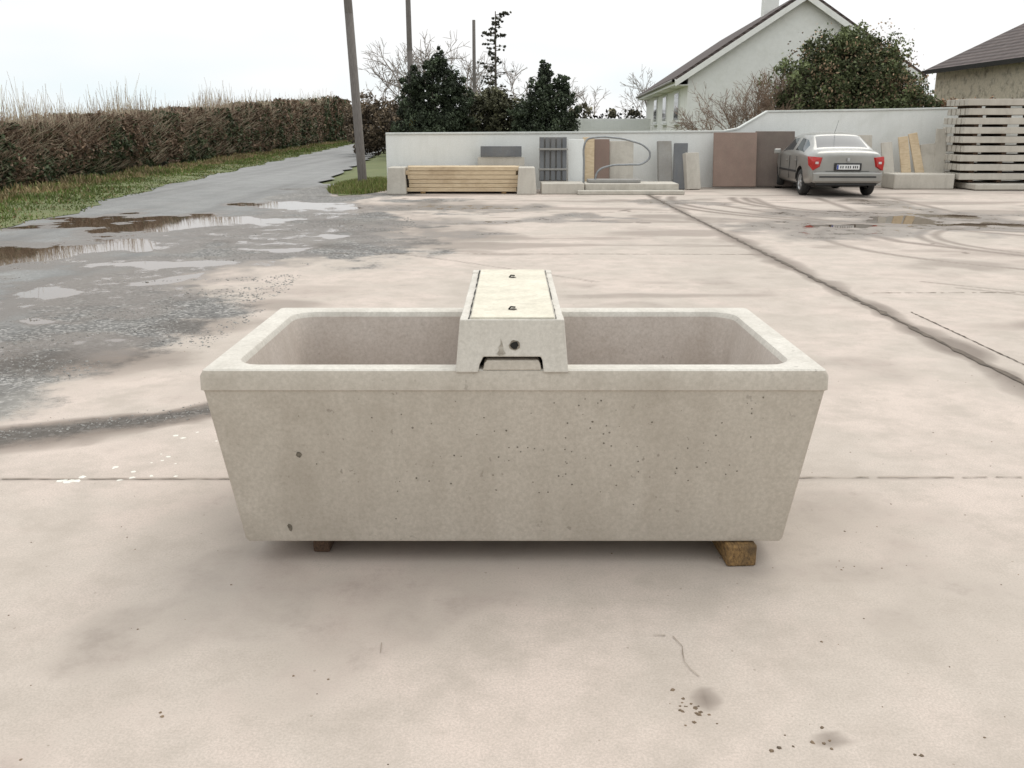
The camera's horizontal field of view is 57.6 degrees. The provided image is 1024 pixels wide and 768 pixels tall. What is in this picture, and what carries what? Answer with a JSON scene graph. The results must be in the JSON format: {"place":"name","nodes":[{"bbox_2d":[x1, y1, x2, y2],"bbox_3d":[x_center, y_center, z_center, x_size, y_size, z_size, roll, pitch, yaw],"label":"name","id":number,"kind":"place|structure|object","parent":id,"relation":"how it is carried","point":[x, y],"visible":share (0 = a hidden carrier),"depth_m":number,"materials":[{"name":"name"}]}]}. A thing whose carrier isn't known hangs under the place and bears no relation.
{"place":"outdoors","nodes":[
{"label":"outdoors","id":0,"kind":"place"},
{"bbox_2d":[0,139,354,227],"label":"grass verge","id":1,"kind":"object","parent":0,"point":[59,211],"depth_m":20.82,"materials":[{"name":"green plant"}]},
{"bbox_2d":[0,72,351,189],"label":"hedge","id":2,"kind":"object","parent":1,"relation":"on","point":[40,147],"visible":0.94,"depth_m":34.34,"materials":[{"name":"brown plant"}]},
{"bbox_2d":[0,212,415,445],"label":"gravel","id":3,"kind":"structure","parent":0,"point":[58,379],"depth_m":7.76,"materials":[{"name":"stone"}]},
{"bbox_2d":[169,144,385,183],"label":"road","id":4,"kind":"structure","parent":0,"point":[318,167],"depth_m":35.27,"materials":[{"name":"grey asphalt"}]},
{"bbox_2d":[100,128,509,183],"bbox_3d":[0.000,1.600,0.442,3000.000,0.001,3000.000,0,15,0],"label":"ground","id":5,"kind":"structure","parent":0,"point":[341,176],"depth_m":33.54,"materials":[{"name":"green plant"}]},
{"bbox_2d":[373,102,645,129],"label":"distant bushes","id":6,"kind":"object","parent":5,"relation":"on","point":[611,114],"visible":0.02,"depth_m":52.94,"materials":[{"name":"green plant"}]},
{"bbox_2d":[636,0,927,130],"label":"white bungalow","id":7,"kind":"object","parent":5,"relation":"on","point":[754,47],"visible":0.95,"depth_m":33.09,"materials":[{"name":"paint"}]},
{"bbox_2d":[653,100,656,121],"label":"window pane","id":8,"kind":"structure","parent":7,"relation":"in","point":[655,102],"depth_m":45.80,"materials":[{"name":"clear glass"}]},
{"bbox_2d":[653,98,657,123],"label":"window frame","id":9,"kind":"structure","parent":7,"relation":"in","point":[655,122],"depth_m":45.29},
{"bbox_2d":[662,97,665,120],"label":"window pane","id":10,"kind":"structure","parent":7,"relation":"in","point":[664,99],"depth_m":41.25,"materials":[{"name":"clear glass"}]},
{"bbox_2d":[662,94,667,122],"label":"window frame","id":11,"kind":"structure","parent":7,"relation":"in","point":[666,96],"depth_m":40.68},
{"bbox_2d":[673,93,678,119],"bbox_3d":[6.459,-10.898,36.616,0.030,1.000,1.500,1,15,4],"label":"window pane","id":12,"kind":"structure","parent":7,"relation":"in","point":[676,96],"depth_m":36.46,"materials":[{"name":"clear glass"}]},
{"bbox_2d":[673,90,679,122],"bbox_3d":[6.494,-10.898,36.614,0.080,1.200,1.700,1,15,4],"label":"window frame","id":13,"kind":"structure","parent":7,"relation":"in","point":[678,91],"depth_m":35.84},
{"bbox_2d":[922,23,1023,106],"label":"beige bungalow","id":14,"kind":"object","parent":5,"relation":"on","point":[988,69],"visible":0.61,"depth_m":34.08,"materials":[{"name":"paint"}]},
{"bbox_2d":[337,151,386,183],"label":"garden lawn","id":15,"kind":"structure","parent":0,"point":[376,166],"depth_m":35.39,"materials":[{"name":"green plant"}]},
{"bbox_2d":[340,89,406,155],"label":"shrub","id":16,"kind":"object","parent":15,"relation":"on","point":[376,130],"visible":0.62,"depth_m":51.48,"materials":[{"name":"brown plant"}]},
{"bbox_2d":[361,74,405,107],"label":"bare tree","id":17,"kind":"object","parent":15,"relation":"on","point":[367,100],"visible":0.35,"depth_m":63.68,"materials":[{"name":"brown plant"}]},
{"bbox_2d":[359,37,421,96],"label":"bare tree","id":18,"kind":"object","parent":15,"relation":"on","point":[389,68],"visible":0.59,"depth_m":57.81,"materials":[{"name":"plant"}]},
{"bbox_2d":[379,43,439,107],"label":"bare tree","id":19,"kind":"object","parent":15,"relation":"on","point":[415,60],"visible":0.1,"depth_m":56.33,"materials":[{"name":"plant"}]},
{"bbox_2d":[405,0,414,131],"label":"utility pole","id":20,"kind":"object","parent":15,"relation":"on","point":[409,35],"visible":0.55,"depth_m":43.20,"materials":[{"name":"grey wood"}]},
{"bbox_2d":[390,46,477,134],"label":"evergreen tree","id":21,"kind":"object","parent":15,"relation":"on","point":[449,115],"visible":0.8,"depth_m":43.60,"materials":[{"name":"green plant"}]},
{"bbox_2d":[402,30,470,76],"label":"bare tree","id":22,"kind":"object","parent":15,"relation":"on","point":[427,57],"visible":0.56,"depth_m":56.82,"materials":[{"name":"brown plant"}]},
{"bbox_2d":[472,20,475,113],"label":"utility pole","id":23,"kind":"object","parent":15,"relation":"on","point":[473,57],"visible":0.68,"depth_m":54.79,"materials":[{"name":"wood"}]},
{"bbox_2d":[452,51,500,128],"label":"bare tree","id":24,"kind":"object","parent":15,"relation":"on","point":[470,81],"visible":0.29,"depth_m":61.20,"materials":[{"name":"brown plant"}]},
{"bbox_2d":[455,52,498,92],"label":"bare tree","id":25,"kind":"object","parent":15,"relation":"on","point":[477,69],"visible":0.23,"depth_m":63.19,"materials":[{"name":"plant"}]},
{"bbox_2d":[464,11,513,93],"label":"ragged conifer","id":26,"kind":"object","parent":15,"relation":"on","point":[490,52],"visible":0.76,"depth_m":56.57,"materials":[{"name":"green plant"}]},
{"bbox_2d":[462,82,521,131],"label":"shrub","id":27,"kind":"object","parent":15,"relation":"on","point":[493,103],"visible":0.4,"depth_m":44.67,"materials":[{"name":"green plant"}]},
{"bbox_2d":[500,58,528,101],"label":"bare tree","id":28,"kind":"object","parent":15,"relation":"on","point":[512,82],"visible":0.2,"depth_m":62.70,"materials":[{"name":"brown plant"}]},
{"bbox_2d":[506,59,580,131],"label":"evergreen tree","id":29,"kind":"object","parent":15,"relation":"on","point":[546,115],"visible":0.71,"depth_m":43.49,"materials":[{"name":"green plant"}]},
{"bbox_2d":[567,79,585,106],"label":"bare tree","id":30,"kind":"object","parent":15,"relation":"on","point":[576,91],"visible":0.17,"depth_m":65.05,"materials":[{"name":"plant"}]},
{"bbox_2d":[576,86,609,118],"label":"bare tree","id":31,"kind":"object","parent":15,"relation":"on","point":[583,100],"visible":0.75,"depth_m":61.37,"materials":[{"name":"brown plant"}]},
{"bbox_2d":[575,119,650,133],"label":"garden wall","id":32,"kind":"structure","parent":15,"relation":"on","point":[615,125],"depth_m":48.04,"materials":[{"name":"grey concrete"}]},
{"bbox_2d":[616,67,654,118],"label":"bare tree","id":33,"kind":"object","parent":15,"relation":"on","point":[638,88],"visible":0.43,"depth_m":59.28,"materials":[{"name":"brown plant"}]},
{"bbox_2d":[678,102,755,132],"bbox_3d":[6.492,-7.758,29.399,3.197,2.515,2.133,0,15,0],"label":"bare shrub","id":34,"kind":"object","parent":15,"relation":"on","point":[705,124],"visible":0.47,"depth_m":29.22,"materials":[{"name":"brown plant"}]},
{"bbox_2d":[669,74,806,130],"bbox_3d":[7.179,-8.039,29.111,4.106,3.217,3.507,-11,19,-34],"label":"bare shrub","id":35,"kind":"object","parent":15,"relation":"on","point":[754,107],"visible":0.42,"depth_m":29.09,"materials":[{"name":"brown plant"}]},
{"bbox_2d":[746,63,819,114],"bbox_3d":[8.922,-8.238,28.902,3.280,3.721,3.274,4,16,15],"label":"bare shrub","id":36,"kind":"object","parent":15,"relation":"on","point":[764,91],"visible":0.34,"depth_m":28.55,"materials":[{"name":"brown plant"}]},
{"bbox_2d":[756,18,943,109],"bbox_3d":[10.579,-8.828,29.193,5.866,4.873,4.412,0,15,0],"label":"evergreen bush","id":37,"kind":"object","parent":15,"relation":"on","point":[857,69],"visible":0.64,"depth_m":28.12,"materials":[{"name":"green plant"}]},
{"bbox_2d":[935,96,1012,106],"bbox_3d":[14.335,-8.383,28.812,3.351,1.034,1.272,0,15,0],"label":"garden hedge","id":38,"kind":"object","parent":15,"relation":"on","point":[945,103],"visible":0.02,"depth_m":28.60,"materials":[{"name":"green plant"}]},
{"bbox_2d":[0,184,1023,767],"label":"concrete yard","id":39,"kind":"structure","parent":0,"point":[128,612],"depth_m":3.66,"materials":[{"name":"grey concrete"}]},
{"bbox_2d":[56,432,197,483],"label":"plaster flakes","id":40,"kind":"object","parent":39,"relation":"on","point":[70,481],"visible":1,"depth_m":4.39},
{"bbox_2d":[313,541,334,551],"bbox_3d":[-0.735,0.570,3.778,0.065,0.086,0.340,1,15,2],"label":"timber block","id":41,"kind":"object","parent":39,"relation":"on","point":[322,546],"depth_m":3.62,"materials":[{"name":"brown wood"}]},
{"bbox_2d":[325,176,386,195],"bbox_3d":[-4.001,-5.505,25.486,1.908,0.234,6.726,0,15,0],"label":"grass patch","id":42,"kind":"object","parent":39,"relation":"on","point":[369,185],"visible":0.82,"depth_m":24.00,"materials":[{"name":"green plant"}]},
{"bbox_2d":[344,0,366,180],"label":"utility pole","id":43,"kind":"object","parent":42,"relation":"on","point":[355,98],"visible":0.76,"depth_m":25.21,"materials":[{"name":"grey wood"}]},
{"bbox_2d":[387,166,408,193],"bbox_3d":[-2.830,-5.066,23.136,0.478,0.640,0.894,0,15,0],"label":"concrete block","id":44,"kind":"object","parent":39,"relation":"on","point":[397,180],"depth_m":22.75,"materials":[{"name":"grey concrete"}]},
{"bbox_2d":[406,165,518,193],"bbox_3d":[-1.220,-5.126,23.328,2.816,0.652,0.815,0,15,0],"label":"timber plank stack","id":45,"kind":"object","parent":39,"relation":"on","point":[425,179],"visible":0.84,"depth_m":22.96,"materials":[{"name":"beige wood"}]},
{"bbox_2d":[478,157,523,165],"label":"pale concrete slab","id":46,"kind":"object","parent":45,"relation":"on","point":[517,161],"depth_m":23.89,"materials":[{"name":"beige concrete"}]},
{"bbox_2d":[481,146,521,156],"bbox_3d":[-0.280,-5.955,23.838,1.050,0.264,0.103,0,15,0],"label":"grey concrete slab","id":47,"kind":"object","parent":46,"relation":"on","point":[501,151],"depth_m":23.80,"materials":[{"name":"grey concrete"}]},
{"bbox_2d":[2,253,1020,478],"bbox_3d":[4.900,-1.450,11.232,16.200,0.001,14.237,0,15,0],"label":"expansion joint","id":48,"kind":"object","parent":39,"relation":"on","point":[508,253],"visible":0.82,"depth_m":4.40,"materials":[{"name":"grey concrete"}]},
{"bbox_2d":[8,282,1022,764],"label":"dirt crumbs","id":49,"kind":"object","parent":39,"relation":"on","point":[684,698],"visible":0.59,"depth_m":2.64,"materials":[{"name":"brown soil"}]},
{"bbox_2d":[517,166,535,193],"bbox_3d":[0.360,-5.066,23.136,0.478,0.640,0.894,0,15,0],"label":"concrete block","id":50,"kind":"object","parent":39,"relation":"on","point":[526,183],"depth_m":22.74,"materials":[{"name":"grey concrete"}]},
{"bbox_2d":[380,636,698,675],"bbox_3d":[-0.027,0.846,2.929,1.187,0.001,0.254,0,15,0],"label":"surface crack","id":51,"kind":"object","parent":39,"relation":"on","point":[673,636],"visible":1,"depth_m":2.94,"materials":[{"name":"grey concrete"}]},
{"bbox_2d":[539,137,567,180],"bbox_3d":[1.050,-5.758,23.838,0.740,1.097,0.268,0,15,0],"label":"slatted panel","id":52,"kind":"object","parent":39,"relation":"on","point":[552,158],"visible":1,"depth_m":23.78,"materials":[{"name":"metal"}]},
{"bbox_2d":[540,181,583,193],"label":"concrete plinth","id":53,"kind":"structure","parent":39,"relation":"on","point":[559,187],"depth_m":22.83,"materials":[{"name":"grey concrete"}]},
{"bbox_2d":[568,139,583,181],"bbox_3d":[1.650,-5.679,24.043,0.420,1.241,0.221,0,15,0],"label":"white panel","id":54,"kind":"object","parent":53,"relation":"on","point":[575,159],"visible":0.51,"depth_m":24.00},
{"bbox_2d":[583,137,594,180],"bbox_3d":[1.980,-5.753,24.120,0.300,1.243,0.208,0,15,0],"label":"timber panel","id":55,"kind":"object","parent":39,"relation":"on","point":[589,159],"visible":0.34,"depth_m":24.08,"materials":[{"name":"beige wood"}]},
{"bbox_2d":[594,139,609,178],"bbox_3d":[2.250,-5.742,24.172,0.550,1.193,0.202,0,15,0],"label":"brown paving slab","id":56,"kind":"object","parent":39,"relation":"on","point":[601,152],"depth_m":24.13,"materials":[{"name":"brown concrete"}]},
{"bbox_2d":[609,141,633,178],"bbox_3d":[2.850,-5.721,24.287,0.620,1.195,0.233,0,15,0],"label":"grey concrete slab","id":57,"kind":"object","parent":39,"relation":"on","point":[620,152],"depth_m":24.24,"materials":[{"name":"grey concrete"}]},
{"bbox_2d":[577,179,684,194],"bbox_3d":[2.900,-4.929,23.226,2.600,0.328,1.300,0,15,0],"label":"feed barrier base","id":58,"kind":"object","parent":39,"relation":"on","point":[615,187],"visible":0.97,"depth_m":22.88,"materials":[{"name":"concrete"}]},
{"bbox_2d":[583,136,650,182],"bbox_3d":[2.602,-5.580,23.150,1.706,1.142,0.048,0,15,0],"label":"galvanised cubicle rail","id":59,"kind":"object","parent":58,"relation":"on","point":[629,140],"visible":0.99,"depth_m":23.11,"materials":[{"name":"metal"}]},
{"bbox_2d":[657,141,671,180],"bbox_3d":[4.025,-5.765,24.548,0.380,1.249,0.314,-4,16,-14],"label":"grey concrete slab","id":60,"kind":"object","parent":58,"relation":"on","point":[664,160],"depth_m":24.48,"materials":[{"name":"grey concrete"}]},
{"bbox_2d":[673,143,687,189],"bbox_3d":[4.432,-5.729,24.529,0.360,1.195,0.351,2,16,6],"label":"grey concrete slab","id":61,"kind":"object","parent":39,"relation":"on","point":[680,149],"depth_m":24.47,"materials":[{"name":"grey concrete"}]},
{"bbox_2d":[683,152,700,189],"bbox_3d":[4.718,-5.590,24.484,0.400,0.966,0.380,-6,16,-19],"label":"pale concrete slab","id":62,"kind":"object","parent":39,"relation":"on","point":[691,166],"depth_m":24.39,"materials":[{"name":"beige concrete"}]},
{"bbox_2d":[386,109,1022,188],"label":"wall","id":63,"kind":"structure","parent":39,"relation":"on","point":[465,149],"depth_m":25.15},
{"bbox_2d":[385,106,1021,134],"bbox_3d":[13.347,-7.434,25.946,33.484,0.903,1.141,-2,16,-7],"label":"coping","id":64,"kind":"object","parent":63,"relation":"on","point":[582,132],"visible":0.94,"depth_m":24.95,"materials":[{"name":"concrete"}]},
{"bbox_2d":[712,132,756,186],"bbox_3d":[5.950,-5.992,24.873,1.150,1.407,0.305,0,15,0],"label":"brown paving slab","id":65,"kind":"object","parent":39,"relation":"on","point":[734,158],"depth_m":24.84,"materials":[{"name":"brown concrete"}]},
{"bbox_2d":[712,541,756,565],"bbox_3d":[0.855,0.602,3.663,0.112,0.086,0.340,-1,15,-3],"label":"timber block","id":66,"kind":"object","parent":39,"relation":"on","point":[737,553],"depth_m":3.50,"materials":[{"name":"brown wood"}]},
{"bbox_2d":[756,131,794,185],"bbox_3d":[7.050,-6.047,25.016,1.050,1.437,0.310,0,15,0],"label":"dark brown paving slab","id":67,"kind":"object","parent":39,"relation":"on","point":[768,142],"depth_m":24.97,"materials":[{"name":"concrete"}]},
{"bbox_2d":[774,121,883,194],"bbox_3d":[7.915,-5.798,23.701,2.140,1.754,4.566,1,15,3],"label":"parked car","id":68,"kind":"object","parent":39,"relation":"on","point":[805,161],"visible":0.98,"depth_m":21.84,"materials":[{"name":"silver metal"}]},
{"bbox_2d":[648,195,1023,383],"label":"expansion joint","id":69,"kind":"object","parent":39,"relation":"on","point":[980,361],"visible":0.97,"depth_m":8.03,"materials":[{"name":"grey concrete"}]},
{"bbox_2d":[858,135,871,147],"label":"pale concrete slab","id":70,"kind":"object","parent":39,"relation":"on","point":[867,139],"depth_m":25.32,"materials":[{"name":"beige concrete"}]},
{"bbox_2d":[881,172,954,188],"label":"concrete plinth","id":71,"kind":"structure","parent":39,"relation":"on","point":[924,180],"depth_m":24.63,"materials":[{"name":"grey concrete"}]},
{"bbox_2d":[880,129,946,175],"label":"timber offcuts","id":72,"kind":"object","parent":71,"relation":"on","point":[927,157],"visible":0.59,"depth_m":25.28,"materials":[{"name":"wood"}]},
{"bbox_2d":[943,99,1023,189],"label":"concrete slat stack","id":73,"kind":"object","parent":39,"relation":"on","point":[990,169],"visible":0.98,"depth_m":24.41,"materials":[{"name":"beige concrete"}]},
{"bbox_3d":[0.830,0.408,4.366,0.126,0.088,0.346,0,15,0],"label":"timber block","id":74,"kind":"object","parent":39,"relation":"on","visible":0},
{"bbox_2d":[200,269,828,540],"bbox_3d":[0.008,0.031,3.885,2.212,0.885,1.180,0,15,0],"label":"concrete water trough","id":75,"kind":"object","parent":74,"relation":"on","point":[511,405],"visible":1,"depth_m":3.39,"materials":[{"name":"grey concrete"}]},
{"bbox_2d":[0,0,1023,119],"label":"sky","id":76,"kind":"structure","parent":0,"point":[293,48],"materials":[{"name":"white"}]}
]}

